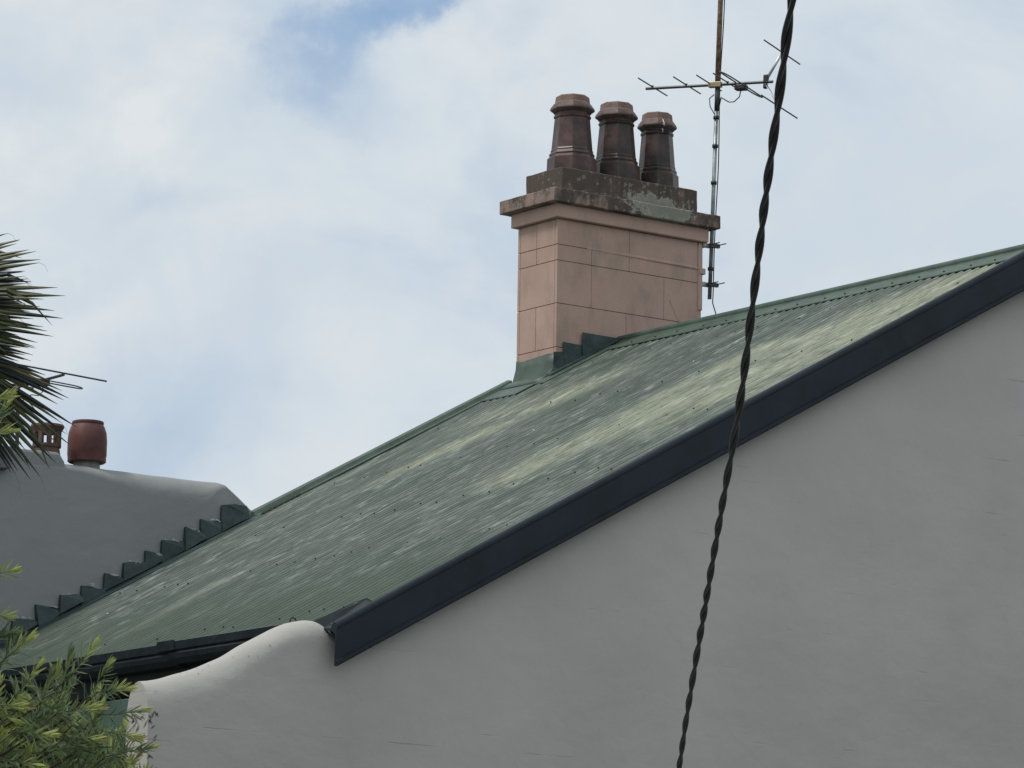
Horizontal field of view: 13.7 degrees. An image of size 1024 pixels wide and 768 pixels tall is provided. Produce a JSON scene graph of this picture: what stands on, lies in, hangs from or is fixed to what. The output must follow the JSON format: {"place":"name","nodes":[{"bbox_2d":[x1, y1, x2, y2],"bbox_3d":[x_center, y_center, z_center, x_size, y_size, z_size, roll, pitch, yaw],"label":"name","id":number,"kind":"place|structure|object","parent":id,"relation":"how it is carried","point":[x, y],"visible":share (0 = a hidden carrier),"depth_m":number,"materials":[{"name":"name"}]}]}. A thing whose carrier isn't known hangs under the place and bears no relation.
{"place":"outdoors","nodes":[
{"label":"outdoors","id":0,"kind":"place"},
{"bbox_2d":[0,0,1023,509],"label":"sky","id":1,"kind":"structure","parent":0,"point":[280,244],"materials":[{"name":"white"}]},
{"bbox_2d":[676,0,795,767],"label":"overhead cable","id":2,"kind":"object","parent":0,"point":[785,46],"visible":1,"depth_m":10.25,"materials":[{"name":"black rubber"}]},
{"label":"ground","id":3,"kind":"structure","parent":0,"visible":0},
{"bbox_2d":[0,233,75,494],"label":"palm tree","id":4,"kind":"object","parent":3,"relation":"on","point":[12,371],"visible":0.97,"depth_m":24.17,"materials":[{"name":"green plant"}]},
{"bbox_2d":[0,385,160,767],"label":"tree","id":5,"kind":"object","parent":3,"relation":"on","point":[19,748],"visible":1,"depth_m":19.21,"materials":[{"name":"green plant"}]},
{"bbox_2d":[0,446,250,632],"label":"neighbour house","id":6,"kind":"structure","parent":3,"relation":"on","point":[74,529],"depth_m":28.00,"materials":[{"name":"grey paint"}]},
{"bbox_2d":[31,422,63,453],"bbox_3d":[-3.065,0.387,28.142,0.224,0.245,0.224,8,-12,-36],"label":"chimney pot","id":7,"kind":"object","parent":6,"relation":"on","point":[49,445],"visible":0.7,"depth_m":28.07,"materials":[{"name":"brown ceramic"}]},
{"bbox_2d":[12,364,106,445],"bbox_3d":[-3.233,0.860,28.975,0.458,1.867,0.820,-8,-13,41],"label":"television aerial","id":8,"kind":"object","parent":6,"relation":"on","point":[62,374],"visible":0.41,"depth_m":29.11,"materials":[{"name":"metal"}]},
{"bbox_2d":[67,419,106,468],"bbox_3d":[-2.819,0.423,28.345,0.262,0.352,0.262,8,-12,-36],"label":"chimney pot","id":9,"kind":"object","parent":6,"relation":"on","point":[87,440],"visible":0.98,"depth_m":28.25,"materials":[{"name":"red ceramic"}]},
{"bbox_2d":[0,167,1023,767],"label":"house","id":10,"kind":"structure","parent":3,"relation":"on","point":[508,575],"depth_m":25.70,"materials":[{"name":"grey paint"}]},
{"bbox_2d":[547,93,596,171],"bbox_3d":[0.430,-1.766,30.587,0.336,0.591,0.336,-3,-11,21],"label":"chimney pot","id":11,"kind":"object","parent":10,"relation":"on","point":[572,138],"visible":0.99,"depth_m":30.48,"materials":[{"name":"brown ceramic"}]},
{"bbox_2d":[595,101,639,180],"bbox_3d":[0.752,-1.724,30.821,0.326,0.599,0.326,-3,-11,19],"label":"chimney pot","id":12,"kind":"object","parent":10,"relation":"on","point":[616,155],"visible":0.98,"depth_m":30.72,"materials":[{"name":"brown ceramic"}]},
{"bbox_2d":[637,111,678,186],"bbox_3d":[1.053,-1.673,31.038,0.302,0.583,0.302,-3,-11,22],"label":"chimney pot","id":13,"kind":"object","parent":10,"relation":"on","point":[657,129],"visible":0.96,"depth_m":30.95,"materials":[{"name":"brown ceramic"}]},
{"bbox_2d":[638,0,799,313],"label":"television aerial","id":14,"kind":"object","parent":10,"relation":"attached to","point":[717,84],"visible":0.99,"depth_m":30.99,"materials":[{"name":"metal"}]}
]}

